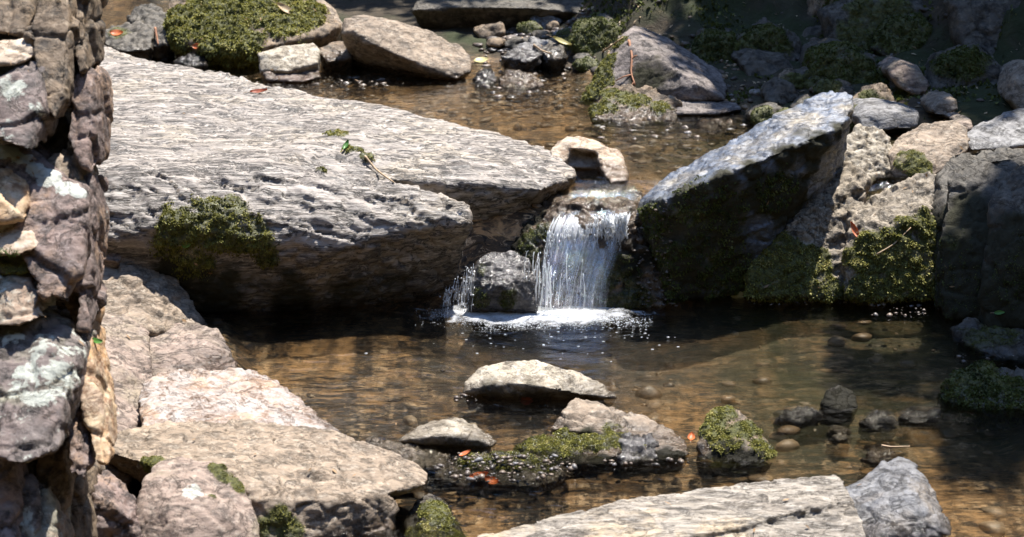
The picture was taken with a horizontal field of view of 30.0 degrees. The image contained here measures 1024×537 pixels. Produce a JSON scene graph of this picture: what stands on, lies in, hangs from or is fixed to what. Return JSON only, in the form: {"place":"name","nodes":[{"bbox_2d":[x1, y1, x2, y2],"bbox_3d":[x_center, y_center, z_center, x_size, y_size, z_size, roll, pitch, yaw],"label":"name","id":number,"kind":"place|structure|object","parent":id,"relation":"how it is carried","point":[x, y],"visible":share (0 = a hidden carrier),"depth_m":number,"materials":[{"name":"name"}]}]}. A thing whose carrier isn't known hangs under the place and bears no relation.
{"place":"outdoors","nodes":[
{"label":"outdoors","id":0,"kind":"place"},
{"bbox_2d":[103,0,898,175],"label":"stream water","id":1,"kind":"structure","parent":0,"point":[440,88],"depth_m":10.82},
{"bbox_2d":[473,22,505,38],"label":"rubble stone","id":2,"kind":"object","parent":1,"relation":"on","point":[484,31],"visible":0.85,"depth_m":11.88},
{"bbox_2d":[851,83,893,100],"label":"rubble stone","id":3,"kind":"object","parent":1,"relation":"on","point":[880,91],"visible":0.43,"depth_m":10.24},
{"bbox_2d":[65,0,1023,536],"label":"ground","id":4,"kind":"structure","parent":0,"point":[343,378],"depth_m":8.39,"materials":[{"name":"liquid"}]},
{"bbox_2d":[67,313,152,491],"bbox_3d":[-1.548,0.529,7.321,0.356,0.407,1.570,-3,18,-9],"label":"boulder","id":5,"kind":"object","parent":4,"relation":"on","point":[130,371],"visible":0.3,"depth_m":7.47,"materials":[{"name":"beige stone"}]},
{"bbox_2d":[92,470,143,536],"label":"boulder","id":6,"kind":"object","parent":4,"relation":"on","point":[114,503],"visible":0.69,"depth_m":5.94,"materials":[{"name":"beige stone"}]},
{"bbox_2d":[71,461,102,536],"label":"wall stone","id":7,"kind":"object","parent":6,"relation":"on","point":[84,518],"visible":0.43,"depth_m":5.84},
{"bbox_2d":[36,436,77,515],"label":"wall stone","id":8,"kind":"object","parent":7,"relation":"on","point":[53,471],"visible":0.52,"depth_m":5.72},
{"bbox_2d":[40,486,74,536],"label":"wall stone","id":9,"kind":"object","parent":8,"relation":"on","point":[55,521],"visible":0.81,"depth_m":5.59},
{"bbox_2d":[19,473,46,536],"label":"wall stone","id":10,"kind":"object","parent":9,"relation":"on","point":[30,523],"visible":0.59,"depth_m":5.51,"materials":[{"name":"stone"}]},
{"bbox_2d":[0,459,28,536],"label":"wall stone","id":11,"kind":"object","parent":10,"relation":"on","point":[12,479],"visible":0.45,"depth_m":5.47,"materials":[{"name":"purple stone"}]},
{"bbox_2d":[0,306,96,462],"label":"wall stone","id":12,"kind":"object","parent":11,"relation":"on","point":[43,364],"visible":0.85,"depth_m":5.50,"materials":[{"name":"stone"}]},
{"bbox_2d":[0,272,56,325],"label":"wall stone","id":13,"kind":"object","parent":12,"relation":"on","point":[21,301],"visible":0.54,"depth_m":5.62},
{"bbox_2d":[0,254,28,275],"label":"wall stone","id":14,"kind":"object","parent":13,"relation":"on","point":[13,265],"visible":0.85,"depth_m":5.69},
{"bbox_2d":[0,224,37,255],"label":"wall stone","id":15,"kind":"object","parent":14,"relation":"on","point":[13,239],"visible":0.56,"depth_m":5.68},
{"bbox_2d":[68,405,95,477],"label":"wall stone","id":16,"kind":"object","parent":8,"relation":"on","point":[82,454],"visible":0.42,"depth_m":5.61,"materials":[{"name":"beige stone"}]},
{"bbox_2d":[65,292,117,464],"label":"wall stone","id":17,"kind":"object","parent":16,"relation":"on","point":[98,404],"visible":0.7,"depth_m":5.73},
{"bbox_2d":[72,173,109,332],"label":"wall stone","id":18,"kind":"object","parent":17,"relation":"on","point":[90,288],"visible":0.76,"depth_m":5.93,"materials":[{"name":"purple stone"}]},
{"bbox_2d":[0,142,98,300],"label":"wall stone","id":19,"kind":"object","parent":18,"relation":"on","point":[57,221],"visible":0.75,"depth_m":5.75,"materials":[{"name":"purple stone"}]},
{"bbox_2d":[0,168,30,224],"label":"wall stone","id":20,"kind":"object","parent":19,"relation":"on","point":[15,200],"visible":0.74,"depth_m":5.73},
{"bbox_2d":[0,60,58,148],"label":"wall stone","id":21,"kind":"object","parent":19,"relation":"on","point":[28,120],"visible":0.85,"depth_m":5.80,"materials":[{"name":"stone"}]},
{"bbox_2d":[0,38,35,65],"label":"wall stone","id":22,"kind":"object","parent":21,"relation":"on","point":[17,51],"visible":0.7,"depth_m":5.96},
{"bbox_2d":[0,0,36,38],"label":"wall stone","id":23,"kind":"object","parent":22,"relation":"on","point":[17,17],"visible":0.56,"depth_m":6.14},
{"bbox_2d":[23,0,85,118],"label":"wall stone","id":24,"kind":"object","parent":21,"relation":"on","point":[52,31],"visible":0.87,"depth_m":5.97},
{"bbox_2d":[47,148,98,183],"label":"wall stone","id":25,"kind":"object","parent":19,"relation":"on","point":[65,161],"visible":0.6,"depth_m":5.95,"materials":[{"name":"beige stone"}]},
{"bbox_2d":[39,108,71,153],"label":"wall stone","id":26,"kind":"object","parent":25,"relation":"on","point":[58,141],"visible":0.23,"depth_m":6.12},
{"bbox_2d":[68,65,113,171],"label":"wall stone","id":27,"kind":"object","parent":25,"relation":"on","point":[92,109],"visible":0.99,"depth_m":6.01,"materials":[{"name":"purple stone"}]},
{"bbox_2d":[75,0,107,73],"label":"wall stone","id":28,"kind":"object","parent":27,"relation":"on","point":[90,51],"visible":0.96,"depth_m":6.16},
{"bbox_2d":[105,20,154,60],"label":"boulder","id":29,"kind":"object","parent":4,"relation":"on","point":[136,39],"visible":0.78,"depth_m":11.53,"materials":[{"name":"stone"}]},
{"bbox_2d":[126,3,174,63],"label":"boulder","id":30,"kind":"object","parent":4,"relation":"on","point":[152,15],"visible":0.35,"depth_m":11.81,"materials":[{"name":"stone"}]},
{"bbox_2d":[102,262,207,336],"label":"boulder","id":31,"kind":"object","parent":4,"relation":"on","point":[149,300],"visible":0.38,"depth_m":8.18,"materials":[{"name":"beige stone"}]},
{"bbox_2d":[173,52,209,70],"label":"cobble","id":32,"kind":"object","parent":4,"relation":"on","point":[193,59],"visible":0.55,"depth_m":11.32,"materials":[{"name":"stone"}]},
{"bbox_2d":[150,320,238,375],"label":"boulder","id":33,"kind":"object","parent":4,"relation":"on","point":[188,345],"visible":0.39,"depth_m":7.88,"materials":[{"name":"beige stone"}]},
{"bbox_2d":[136,456,259,536],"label":"boulder","id":34,"kind":"object","parent":4,"relation":"on","point":[180,496],"visible":0.99,"depth_m":6.08,"materials":[{"name":"beige stone"}]},
{"bbox_2d":[138,367,340,432],"bbox_3d":[-1.042,0.604,7.248,0.731,0.302,0.673,-5,19,-14],"label":"boulder","id":35,"kind":"object","parent":4,"relation":"on","point":[214,396],"visible":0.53,"depth_m":7.22,"materials":[{"name":"white stone"}]},
{"bbox_2d":[162,0,340,77],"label":"mossy rock","id":36,"kind":"object","parent":4,"relation":"on","point":[222,28],"visible":0.88,"depth_m":11.51,"materials":[{"name":"green stone"}]},
{"bbox_2d":[109,418,427,536],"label":"boulder","id":37,"kind":"object","parent":4,"relation":"on","point":[288,493],"visible":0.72,"depth_m":6.50,"materials":[{"name":"beige stone"}]},
{"bbox_2d":[258,42,320,85],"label":"boulder","id":38,"kind":"object","parent":4,"relation":"on","point":[291,59],"visible":0.7,"depth_m":11.09,"materials":[{"name":"stone"}]},
{"bbox_2d":[263,70,320,91],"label":"boulder","id":39,"kind":"object","parent":4,"relation":"on","point":[304,79],"visible":0.77,"depth_m":11.02,"materials":[{"name":"beige stone"}]},
{"bbox_2d":[55,45,576,326],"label":"slab","id":40,"kind":"structure","parent":4,"relation":"on","point":[268,208],"depth_m":8.50,"materials":[{"name":"stone"}]},
{"bbox_2d":[319,41,353,78],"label":"boulder","id":41,"kind":"object","parent":4,"relation":"on","point":[336,59],"visible":0.8,"depth_m":11.29,"materials":[{"name":"brown stone"}]},
{"bbox_2d":[341,14,471,81],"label":"boulder","id":42,"kind":"object","parent":4,"relation":"on","point":[380,46],"visible":0.97,"depth_m":11.15,"materials":[{"name":"beige stone"}]},
{"bbox_2d":[365,436,450,484],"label":"boulder","id":43,"kind":"object","parent":4,"relation":"on","point":[425,460],"visible":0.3,"depth_m":6.99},
{"bbox_2d":[404,494,465,536],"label":"mossy rock","id":44,"kind":"object","parent":4,"relation":"on","point":[430,515],"visible":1,"depth_m":6.44,"materials":[{"name":"stone"}]},
{"bbox_2d":[398,417,496,461],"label":"boulder","id":45,"kind":"object","parent":4,"relation":"on","point":[453,436],"visible":0.65,"depth_m":7.06,"materials":[{"name":"stone"}]},
{"bbox_2d":[160,3,746,158],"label":"wet gravel","id":46,"kind":"structure","parent":4,"relation":"on","point":[511,32],"depth_m":10.92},
{"bbox_2d":[472,68,497,95],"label":"cobble","id":47,"kind":"object","parent":4,"relation":"on","point":[483,76],"visible":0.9,"depth_m":11.05,"materials":[{"name":"stone"}]},
{"bbox_2d":[411,0,583,28],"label":"boulder","id":48,"kind":"object","parent":4,"relation":"on","point":[444,14],"visible":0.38,"depth_m":12.04,"materials":[{"name":"stone"}]},
{"bbox_2d":[433,450,572,499],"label":"mossy rock","id":49,"kind":"object","parent":4,"relation":"on","point":[559,482],"visible":0.88,"depth_m":6.86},
{"bbox_2d":[467,250,538,331],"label":"boulder","id":50,"kind":"object","parent":4,"relation":"on","point":[501,282],"visible":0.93,"depth_m":8.39,"materials":[{"name":"grey stone"}]},
{"bbox_2d":[498,69,543,99],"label":"cobble","id":51,"kind":"object","parent":4,"relation":"on","point":[509,79],"visible":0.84,"depth_m":10.96,"materials":[{"name":"grey stone"}]},
{"bbox_2d":[501,42,542,72],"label":"cobble","id":52,"kind":"object","parent":4,"relation":"on","point":[527,56],"visible":0.66,"depth_m":11.27,"materials":[{"name":"grey stone"}]},
{"bbox_2d":[463,360,616,415],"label":"boulder","id":53,"kind":"object","parent":4,"relation":"on","point":[505,387],"visible":0.83,"depth_m":7.53,"materials":[{"name":"stone"}]},
{"bbox_2d":[538,40,568,76],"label":"cobble","id":54,"kind":"object","parent":4,"relation":"on","point":[553,63],"visible":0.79,"depth_m":11.30,"materials":[{"name":"stone"}]},
{"bbox_2d":[513,426,622,480],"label":"mossy rock","id":55,"kind":"object","parent":4,"relation":"on","point":[587,453],"visible":0.77,"depth_m":7.00,"materials":[{"name":"green stone"}]},
{"bbox_2d":[572,55,597,71],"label":"rubble stone","id":56,"kind":"object","parent":4,"relation":"on","point":[585,63],"visible":0.92,"depth_m":11.27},
{"bbox_2d":[511,190,666,313],"bbox_3d":[0.344,-0.075,8.854,0.714,0.574,0.845,0,18,0],"label":"ledge","id":57,"kind":"object","parent":4,"relation":"on","point":[621,290],"visible":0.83,"depth_m":8.53,"materials":[{"name":"brown stone"}]},
{"bbox_2d":[440,188,632,319],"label":"waterfall","id":58,"kind":"structure","parent":57,"relation":"on","point":[612,222],"depth_m":8.51,"materials":[{"name":"white liquid"}]},
{"bbox_2d":[550,136,628,189],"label":"boulder","id":59,"kind":"object","parent":4,"relation":"on","point":[604,166],"visible":0.82,"depth_m":9.16,"materials":[{"name":"beige stone"}]},
{"bbox_2d":[567,13,622,56],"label":"boulder","id":60,"kind":"object","parent":4,"relation":"on","point":[593,35],"visible":0.82,"depth_m":11.44,"materials":[{"name":"plant"}]},
{"bbox_2d":[211,33,1007,536],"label":"bed pebbles","id":61,"kind":"object","parent":4,"relation":"on","point":[789,445],"visible":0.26,"depth_m":8.46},
{"bbox_2d":[550,398,689,476],"bbox_3d":[0.431,0.644,7.186,0.569,0.236,0.313,9,20,26],"label":"boulder","id":62,"kind":"object","parent":4,"relation":"on","point":[579,416],"visible":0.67,"depth_m":7.13,"materials":[{"name":"beige stone"}]},
{"bbox_2d":[587,84,682,131],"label":"mossy rock","id":63,"kind":"object","parent":4,"relation":"on","point":[624,105],"visible":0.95,"depth_m":10.24,"materials":[{"name":"green stone"}]},
{"bbox_2d":[615,432,659,482],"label":"cobble","id":64,"kind":"object","parent":4,"relation":"on","point":[641,469],"visible":0.88,"depth_m":7.01,"materials":[{"name":"grey stone"}]},
{"bbox_2d":[580,26,726,105],"bbox_3d":[0.872,-1.137,10.811,0.812,0.398,0.866,5,19,16],"label":"boulder","id":65,"kind":"object","parent":4,"relation":"on","point":[666,66],"visible":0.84,"depth_m":10.58,"materials":[{"name":"grey stone"}]},
{"bbox_2d":[477,474,865,536],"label":"slab","id":66,"kind":"structure","parent":4,"relation":"on","point":[821,506],"depth_m":6.25,"materials":[{"name":"stone"}]},
{"bbox_2d":[675,100,741,120],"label":"boulder","id":67,"kind":"object","parent":4,"relation":"on","point":[695,110],"visible":0.88,"depth_m":10.28,"materials":[{"name":"grey stone"}]},
{"bbox_2d":[689,27,736,60],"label":"boulder","id":68,"kind":"object","parent":4,"relation":"on","point":[717,44],"visible":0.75,"depth_m":11.06,"materials":[{"name":"plant"}]},
{"bbox_2d":[694,118,737,137],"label":"cobble","id":69,"kind":"object","parent":4,"relation":"on","point":[702,127],"visible":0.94,"depth_m":10.04,"materials":[{"name":"brown stone"}]},
{"bbox_2d":[432,203,1015,482],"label":"pool gravel","id":70,"kind":"structure","parent":4,"relation":"on","point":[509,459],"depth_m":6.88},
{"bbox_2d":[696,405,777,480],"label":"mossy rock","id":71,"kind":"object","parent":4,"relation":"on","point":[733,444],"visible":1,"depth_m":6.99,"materials":[{"name":"green stone"}]},
{"bbox_2d":[637,91,853,305],"bbox_3d":[1.090,-0.312,8.885,1.254,0.953,0.752,-9,20,-25],"label":"boulder","id":72,"kind":"object","parent":4,"relation":"on","point":[727,227],"visible":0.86,"depth_m":8.53,"materials":[{"name":"stone"}]},
{"bbox_2d":[745,102,781,125],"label":"rubble stone","id":73,"kind":"object","parent":4,"relation":"on","point":[756,114],"visible":0.6,"depth_m":9.97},
{"bbox_2d":[737,49,794,75],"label":"boulder","id":74,"kind":"object","parent":4,"relation":"on","point":[758,62],"visible":0.61,"depth_m":10.80,"materials":[{"name":"stone"}]},
{"bbox_2d":[730,19,801,64],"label":"boulder","id":75,"kind":"object","parent":4,"relation":"on","point":[766,35],"visible":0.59,"depth_m":10.99,"materials":[{"name":"plant"}]},
{"bbox_2d":[760,77,798,104],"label":"rubble stone","id":76,"kind":"object","parent":4,"relation":"on","point":[778,91],"visible":0.91,"depth_m":10.38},
{"bbox_2d":[561,0,1012,125],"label":"ground moss","id":77,"kind":"object","parent":4,"relation":"on","point":[898,96],"visible":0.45,"depth_m":10.80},
{"bbox_2d":[778,68,804,89],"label":"rubble stone","id":78,"kind":"object","parent":4,"relation":"on","point":[796,79],"visible":0.58,"depth_m":10.56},
{"bbox_2d":[569,0,1017,121],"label":"bank rubble","id":79,"kind":"object","parent":4,"relation":"on","point":[755,91],"visible":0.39,"depth_m":10.91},
{"bbox_2d":[773,406,822,438],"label":"cobble","id":80,"kind":"object","parent":4,"relation":"on","point":[797,422],"visible":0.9,"depth_m":7.39,"materials":[{"name":"grey stone"}]},
{"bbox_2d":[742,161,871,306],"bbox_3d":[1.382,-0.137,8.823,0.483,0.668,0.916,9,20,25],"label":"boulder","id":81,"kind":"object","parent":4,"relation":"on","point":[798,259],"visible":0.84,"depth_m":8.62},
{"bbox_2d":[792,66,826,88],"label":"rubble stone","id":82,"kind":"object","parent":4,"relation":"on","point":[805,71],"visible":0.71,"depth_m":10.57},
{"bbox_2d":[807,0,838,17],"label":"boulder","id":83,"kind":"object","parent":4,"relation":"on","point":[814,6],"visible":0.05,"depth_m":11.38,"materials":[{"name":"grey stone"}]},
{"bbox_2d":[809,78,850,94],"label":"rubble stone","id":84,"kind":"object","parent":4,"relation":"on","point":[826,85],"visible":0.51,"depth_m":10.44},
{"bbox_2d":[797,38,878,83],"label":"boulder","id":85,"kind":"object","parent":4,"relation":"on","point":[834,59],"visible":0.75,"depth_m":10.59,"materials":[{"name":"plant"}]},
{"bbox_2d":[819,385,857,429],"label":"cobble","id":86,"kind":"object","parent":4,"relation":"on","point":[838,408],"visible":0.92,"depth_m":7.43,"materials":[{"name":"stone"}]},
{"bbox_2d":[826,432,850,452],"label":"cobble","id":87,"kind":"object","parent":4,"relation":"on","point":[838,442],"visible":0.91,"depth_m":7.24,"materials":[{"name":"stone"}]},
{"bbox_2d":[844,123,891,190],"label":"boulder","id":88,"kind":"object","parent":4,"relation":"on","point":[868,150],"visible":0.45,"depth_m":9.14,"materials":[{"name":"stone"}]},
{"bbox_2d":[817,0,922,50],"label":"boulder","id":89,"kind":"object","parent":4,"relation":"on","point":[856,23],"visible":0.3,"depth_m":11.08,"materials":[{"name":"plant"}]},
{"bbox_2d":[858,410,898,441],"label":"cobble","id":90,"kind":"object","parent":4,"relation":"on","point":[881,426],"visible":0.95,"depth_m":7.34,"materials":[{"name":"grey stone"}]},
{"bbox_2d":[859,447,903,471],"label":"cobble","id":91,"kind":"object","parent":4,"relation":"on","point":[873,459],"visible":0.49,"depth_m":7.04,"materials":[{"name":"brown stone"}]},
{"bbox_2d":[852,98,918,129],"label":"boulder","id":92,"kind":"object","parent":4,"relation":"on","point":[879,114],"visible":0.85,"depth_m":9.76,"materials":[{"name":"grey stone"}]},
{"bbox_2d":[840,171,938,306],"bbox_3d":[1.730,-0.111,8.776,0.519,0.636,0.668,0,18,0],"label":"boulder","id":93,"kind":"object","parent":4,"relation":"on","point":[890,275],"visible":0.9,"depth_m":8.55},
{"bbox_2d":[845,456,951,536],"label":"boulder","id":94,"kind":"object","parent":4,"relation":"on","point":[896,497],"visible":0.81,"depth_m":6.40,"materials":[{"name":"grey stone"}]},
{"bbox_2d":[867,12,932,56],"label":"boulder","id":95,"kind":"object","parent":4,"relation":"on","point":[895,34],"visible":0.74,"depth_m":10.94,"materials":[{"name":"plant"}]},
{"bbox_2d":[877,56,928,94],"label":"boulder","id":96,"kind":"object","parent":4,"relation":"on","point":[907,76],"visible":0.97,"depth_m":10.30,"materials":[{"name":"beige stone"}]},
{"bbox_2d":[898,408,941,439],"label":"cobble","id":97,"kind":"object","parent":4,"relation":"on","point":[915,424],"visible":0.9,"depth_m":7.40,"materials":[{"name":"grey stone"}]},
{"bbox_2d":[888,120,969,184],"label":"boulder","id":98,"kind":"object","parent":4,"relation":"on","point":[933,148],"visible":0.67,"depth_m":9.16,"materials":[{"name":"beige stone"}]},
{"bbox_2d":[920,89,957,113],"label":"boulder","id":99,"kind":"object","parent":4,"relation":"on","point":[936,102],"visible":0.92,"depth_m":9.98,"materials":[{"name":"beige stone"}]},
{"bbox_2d":[924,43,1001,89],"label":"boulder","id":100,"kind":"object","parent":4,"relation":"on","point":[969,65],"visible":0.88,"depth_m":10.38,"materials":[{"name":"plant"}]},
{"bbox_2d":[935,159,1019,330],"bbox_3d":[2.076,-0.090,8.521,0.346,0.736,0.582,6,19,18],"label":"boulder","id":101,"kind":"object","parent":4,"relation":"on","point":[974,187],"visible":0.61,"depth_m":8.41,"materials":[{"name":"stone"}]},
{"bbox_2d":[931,147,1023,311],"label":"boulder","id":102,"kind":"object","parent":4,"relation":"on","point":[954,164],"visible":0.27,"depth_m":8.74,"materials":[{"name":"stone"}]},
{"bbox_2d":[936,359,1023,432],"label":"mossy rock","id":103,"kind":"object","parent":4,"relation":"on","point":[982,394],"visible":1,"depth_m":7.47,"materials":[{"name":"stone"}]},
{"bbox_2d":[943,0,1020,56],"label":"boulder","id":104,"kind":"object","parent":4,"relation":"on","point":[979,22],"visible":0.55,"depth_m":10.64,"materials":[{"name":"stone"}]},
{"bbox_2d":[950,317,1023,370],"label":"boulder","id":105,"kind":"object","parent":4,"relation":"on","point":[999,347],"visible":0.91,"depth_m":8.08,"materials":[{"name":"stone"}]},
{"bbox_2d":[967,108,1023,153],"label":"boulder","id":106,"kind":"object","parent":4,"relation":"on","point":[1004,129],"visible":0.55,"depth_m":9.41,"materials":[{"name":"grey stone"}]},
{"bbox_2d":[977,165,1023,328],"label":"boulder","id":107,"kind":"object","parent":4,"relation":"on","point":[1002,280],"visible":0.91,"depth_m":8.20,"materials":[{"name":"stone"}]},
{"bbox_2d":[997,59,1023,108],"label":"boulder","id":108,"kind":"object","parent":4,"relation":"on","point":[1010,87],"visible":0.84,"depth_m":10.07,"materials":[{"name":"beige stone"}]},
{"bbox_2d":[315,295,879,402],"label":"pool water","id":109,"kind":"structure","parent":0,"point":[591,322],"depth_m":8.26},
{"bbox_2d":[5,4,962,531],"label":"dead leaf scraps","id":110,"kind":"object","parent":109,"relation":"on","point":[293,116],"visible":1,"depth_m":8.29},
{"bbox_2d":[365,307,678,361],"bbox_3d":[0.045,0.268,8.216,1.321,0.019,0.724,0,18,0],"label":"foam","id":111,"kind":"object","parent":109,"relation":"on","point":[554,315],"visible":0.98,"depth_m":8.34,"materials":[{"name":"white"}]},
{"bbox_2d":[451,306,637,325],"bbox_3d":[0.086,0.229,8.330,1.413,0.019,0.603,0,18,0],"label":"foam film","id":112,"kind":"object","parent":109,"relation":"on","point":[585,315],"visible":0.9,"depth_m":8.39,"materials":[{"name":"white"}]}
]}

